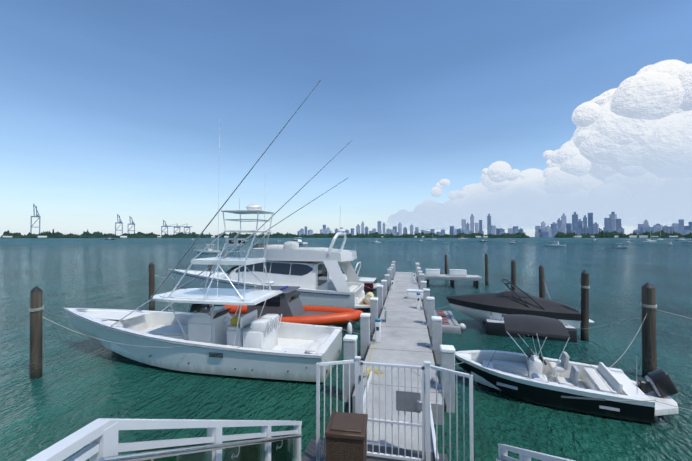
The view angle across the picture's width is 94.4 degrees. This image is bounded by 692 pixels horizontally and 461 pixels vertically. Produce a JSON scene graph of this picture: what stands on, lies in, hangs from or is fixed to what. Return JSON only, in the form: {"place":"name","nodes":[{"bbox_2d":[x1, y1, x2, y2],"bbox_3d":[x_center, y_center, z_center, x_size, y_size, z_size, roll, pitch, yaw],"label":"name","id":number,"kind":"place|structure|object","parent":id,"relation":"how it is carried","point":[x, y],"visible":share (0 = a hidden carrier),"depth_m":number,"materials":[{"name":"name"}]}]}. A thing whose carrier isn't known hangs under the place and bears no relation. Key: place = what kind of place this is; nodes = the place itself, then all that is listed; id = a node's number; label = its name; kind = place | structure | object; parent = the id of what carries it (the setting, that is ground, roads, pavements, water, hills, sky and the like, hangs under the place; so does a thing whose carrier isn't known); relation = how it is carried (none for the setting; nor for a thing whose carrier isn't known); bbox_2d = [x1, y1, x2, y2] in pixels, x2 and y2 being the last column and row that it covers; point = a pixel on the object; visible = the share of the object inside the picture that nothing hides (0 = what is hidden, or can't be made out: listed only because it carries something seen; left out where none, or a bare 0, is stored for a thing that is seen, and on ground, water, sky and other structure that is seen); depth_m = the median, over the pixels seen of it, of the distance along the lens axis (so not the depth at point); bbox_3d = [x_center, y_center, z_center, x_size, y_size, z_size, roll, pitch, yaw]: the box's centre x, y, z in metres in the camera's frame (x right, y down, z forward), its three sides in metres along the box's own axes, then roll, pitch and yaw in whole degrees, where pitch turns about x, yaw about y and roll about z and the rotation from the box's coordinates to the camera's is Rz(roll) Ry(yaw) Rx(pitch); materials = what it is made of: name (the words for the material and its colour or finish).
{"place":"outdoors","nodes":[
{"label":"outdoors","id":0,"kind":"place"},
{"bbox_2d":[0,237,691,460],"bbox_3d":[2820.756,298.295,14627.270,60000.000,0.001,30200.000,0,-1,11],"label":"sea water","id":1,"kind":"structure","parent":0,"point":[82,381],"depth_m":13.64,"materials":[{"name":"teal liquid"}]},
{"bbox_2d":[30,204,40,232],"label":"port crane","id":2,"kind":"object","parent":1,"relation":"on","point":[38,215],"visible":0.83,"depth_m":2295.97,"materials":[{"name":"metal"}]},
{"bbox_2d":[29,286,43,378],"bbox_3d":[-10.322,4.124,10.678,0.370,4.521,0.402,0,-1,11],"label":"mooring pile","id":3,"kind":"object","parent":1,"relation":"in","point":[36,308],"visible":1,"depth_m":10.57,"materials":[{"name":"brown wood"}]},
{"bbox_2d":[115,214,122,233],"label":"port crane","id":4,"kind":"object","parent":1,"relation":"on","point":[120,222],"visible":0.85,"depth_m":2610.96,"materials":[{"name":"metal"}]},
{"bbox_2d":[128,216,134,232],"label":"port crane","id":5,"kind":"object","parent":1,"relation":"on","point":[132,223],"visible":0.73,"depth_m":2660.81,"materials":[{"name":"metal"}]},
{"bbox_2d":[149,262,154,310],"bbox_3d":[-12.145,4.286,20.032,0.410,4.572,0.337,0,-1,11],"label":"mooring pile","id":6,"kind":"object","parent":1,"relation":"in","point":[151,283],"visible":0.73,"depth_m":19.93,"materials":[{"name":"brown wood"}]},
{"bbox_2d":[161,220,167,235],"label":"port crane","id":7,"kind":"object","parent":1,"relation":"on","point":[164,226],"visible":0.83,"depth_m":2782.16,"materials":[{"name":"metal"}]},
{"bbox_2d":[167,224,181,234],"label":"port crane","id":8,"kind":"object","parent":1,"relation":"on","point":[178,227],"visible":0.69,"depth_m":2824.53,"materials":[{"name":"metal"}]},
{"bbox_2d":[180,224,192,232],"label":"port crane","id":9,"kind":"object","parent":1,"relation":"on","point":[188,227],"visible":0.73,"depth_m":2863.97,"materials":[{"name":"metal"}]},
{"bbox_2d":[64,80,350,381],"bbox_3d":[-6.027,0.393,12.665,12.454,10.055,3.518,0,-1,11],"label":"sport fishing boat","id":10,"kind":"object","parent":1,"relation":"on","point":[220,340],"visible":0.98,"depth_m":11.70,"materials":[{"name":"plastic"}]},
{"bbox_2d":[194,244,221,252],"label":"bay boat","id":11,"kind":"object","parent":1,"relation":"on","point":[208,251],"visible":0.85,"depth_m":93.78,"materials":[{"name":"white plastic"}]},
{"bbox_2d":[3,236,487,237],"bbox_3d":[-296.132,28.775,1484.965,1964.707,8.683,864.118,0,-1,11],"label":"distant buildings","id":12,"kind":"structure","parent":1,"relation":"on","point":[211,236],"depth_m":1505.34,"materials":[{"name":"white"}]},
{"bbox_2d":[1,229,528,237],"bbox_3d":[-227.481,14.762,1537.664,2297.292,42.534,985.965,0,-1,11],"label":"distant tree line","id":13,"kind":"object","parent":1,"relation":"on","point":[87,234],"visible":0.83,"depth_m":1697.60,"materials":[{"name":"green plant"}]},
{"bbox_2d":[168,206,376,309],"bbox_3d":[-5.690,2.158,23.007,16.316,7.522,4.348,0,-1,12],"label":"flybridge motor yacht","id":14,"kind":"object","parent":1,"relation":"on","point":[308,270],"visible":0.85,"depth_m":20.92,"materials":[{"name":"white plastic"}]},
{"bbox_2d":[347,290,364,334],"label":"boat fenders","id":15,"kind":"object","parent":14,"relation":"attached to","point":[349,326],"visible":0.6,"depth_m":14.40,"materials":[{"name":"white plastic"}]},
{"bbox_2d":[197,253,362,327],"bbox_3d":[-3.574,3.290,16.677,9.042,4.223,3.265,0,-1,9],"label":"inflatable boat","id":16,"kind":"object","parent":1,"relation":"on","point":[286,303],"visible":0.52,"depth_m":15.84,"materials":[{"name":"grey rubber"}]},
{"bbox_2d":[287,237,307,243],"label":"bay boat","id":17,"kind":"object","parent":1,"relation":"on","point":[299,241],"visible":0.77,"depth_m":208.31,"materials":[{"name":"white"}]},
{"bbox_2d":[329,262,380,290],"bbox_3d":[-1.624,4.319,29.615,10.350,2.884,2.750,0,-1,12],"label":"small boat","id":18,"kind":"object","parent":1,"relation":"on","point":[371,283],"visible":0.31,"depth_m":28.11,"materials":[{"name":"white plastic"}]},
{"bbox_2d":[301,437,447,460],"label":"terrace slab","id":19,"kind":"structure","parent":1,"relation":"in","point":[309,454],"depth_m":5.82,"materials":[{"name":"tile"}]},
{"bbox_2d":[26,418,573,460],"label":"stair railing","id":20,"kind":"object","parent":19,"relation":"on","point":[100,435],"visible":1,"depth_m":2.42,"materials":[{"name":"white metal"}]},
{"bbox_2d":[325,411,367,460],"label":"litter bin","id":21,"kind":"object","parent":19,"relation":"on","point":[346,435],"visible":1,"depth_m":4.83,"materials":[{"name":"brown plastic"}]},
{"bbox_2d":[316,356,473,460],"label":"metal gate fence","id":22,"kind":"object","parent":19,"relation":"on","point":[411,401],"depth_m":5.57,"materials":[{"name":"white metal"}]},
{"bbox_2d":[350,272,445,424],"bbox_3d":[4.171,4.881,23.087,2.434,0.698,30.400,0,-1,11],"label":"floating dock","id":23,"kind":"object","parent":1,"relation":"on","point":[405,337],"visible":0.65,"depth_m":12.70,"materials":[{"name":"concrete"}]},
{"bbox_2d":[43,265,691,410],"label":"mooring lines","id":24,"kind":"object","parent":23,"relation":"on","point":[429,348],"visible":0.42,"depth_m":10.64,"materials":[{"name":"white fabric"}]},
{"bbox_2d":[375,271,422,342],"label":"dock power pedestals","id":25,"kind":"object","parent":23,"relation":"on","point":[417,294],"visible":0.94,"depth_m":18.43,"materials":[{"name":"white plastic"}]},
{"bbox_2d":[363,371,438,460],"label":"gangway ramp","id":26,"kind":"structure","parent":23,"relation":"on","point":[395,416],"depth_m":7.14,"materials":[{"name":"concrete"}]},
{"bbox_2d":[343,261,454,412],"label":"dock pilings","id":27,"kind":"object","parent":1,"relation":"in","point":[445,356],"visible":0.79,"depth_m":11.80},
{"bbox_2d":[444,254,447,273],"bbox_3d":[10.880,4.713,34.737,0.368,4.305,0.349,0,-1,11],"label":"mooring pile","id":28,"kind":"object","parent":1,"relation":"in","point":[446,263],"visible":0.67,"depth_m":34.64,"materials":[{"name":"brown wood"}]},
{"bbox_2d":[416,269,481,287],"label":"fixed platform with dock boxes","id":29,"kind":"structure","parent":1,"relation":"in","point":[452,276],"depth_m":29.76,"materials":[{"name":"plastic"}]},
{"bbox_2d":[435,310,465,333],"bbox_3d":[5.295,4.871,17.268,1.770,0.505,3.500,0,-1,11],"label":"jet ski","id":30,"kind":"object","parent":1,"relation":"on","point":[450,324],"visible":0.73,"depth_m":15.94,"materials":[{"name":"grey plastic"}]},
{"bbox_2d":[485,253,488,284],"bbox_3d":[13.759,4.511,31.302,0.404,4.575,0.317,0,-1,-23],"label":"mooring pile","id":31,"kind":"object","parent":1,"relation":"in","point":[486,271],"visible":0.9,"depth_m":31.18,"materials":[{"name":"brown wood"}]},
{"bbox_2d":[511,260,515,290],"bbox_3d":[12.316,4.398,23.554,0.372,4.485,0.364,0,-1,11],"label":"mooring pile","id":32,"kind":"object","parent":1,"relation":"in","point":[513,271],"visible":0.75,"depth_m":23.43,"materials":[{"name":"brown wood"}]},
{"bbox_2d":[446,278,593,342],"bbox_3d":[8.399,3.853,16.260,6.355,2.660,2.876,0,-1,18],"label":"covered wakeboat on lift","id":33,"kind":"object","parent":1,"relation":"in","point":[488,310],"visible":0.73,"depth_m":15.32,"materials":[{"name":"black fabric"}]},
{"bbox_2d":[539,265,544,297],"bbox_3d":[11.893,4.320,19.394,0.352,4.477,0.370,0,-1,11],"label":"mooring pile","id":34,"kind":"object","parent":1,"relation":"in","point":[541,282],"visible":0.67,"depth_m":19.32,"materials":[{"name":"brown wood"}]},
{"bbox_2d":[542,241,565,245],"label":"bay boat","id":35,"kind":"object","parent":1,"relation":"on","point":[554,244],"visible":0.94,"depth_m":160.61,"materials":[{"name":"white"}]},
{"bbox_2d":[455,314,677,423],"bbox_3d":[6.159,3.920,9.612,5.619,2.480,2.300,0,-1,23],"label":"motorboat","id":36,"kind":"object","parent":1,"relation":"on","point":[564,382],"visible":0.94,"depth_m":8.94,"materials":[{"name":"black plastic"}]},
{"bbox_2d":[580,270,589,340],"bbox_3d":[10.794,4.121,14.465,0.390,4.677,0.365,0,-1,11],"label":"mooring pile","id":37,"kind":"object","parent":1,"relation":"in","point":[584,286],"visible":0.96,"depth_m":14.36,"materials":[{"name":"brown wood"}]},
{"bbox_2d":[554,230,691,237],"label":"distant tree line","id":38,"kind":"object","parent":1,"relation":"on","point":[602,234],"visible":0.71,"depth_m":1729.26,"materials":[{"name":"green plant"}]},
{"bbox_2d":[574,235,677,237],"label":"island houses","id":39,"kind":"structure","parent":1,"relation":"on","point":[640,236],"depth_m":1640.19,"materials":[{"name":"white"}]},
{"bbox_2d":[640,283,656,377],"bbox_3d":[10.080,4.060,10.642,0.420,4.642,0.410,0,-1,11],"label":"mooring pile","id":40,"kind":"object","parent":1,"relation":"in","point":[648,304],"visible":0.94,"depth_m":10.54,"materials":[{"name":"brown wood"}]},
{"bbox_2d":[643,226,655,241],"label":"sailboat","id":41,"kind":"object","parent":1,"relation":"on","point":[649,240],"visible":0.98,"depth_m":294.23,"materials":[{"name":"silver metal"}]},
{"bbox_2d":[0,0,691,236],"label":"sky","id":42,"kind":"structure","parent":0,"point":[109,108],"materials":[{"name":"blue"}]},
{"bbox_2d":[297,212,691,236],"bbox_3d":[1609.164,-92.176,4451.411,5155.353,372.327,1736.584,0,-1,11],"label":"city skyline","id":43,"kind":"structure","parent":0,"point":[612,223],"depth_m":4232.13},
{"bbox_2d":[388,59,691,230],"bbox_3d":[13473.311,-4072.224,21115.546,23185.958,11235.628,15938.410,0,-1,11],"label":"cloud","id":44,"kind":"structure","parent":0,"point":[624,153],"depth_m":18105.76,"materials":[{"name":"white"}]}
]}

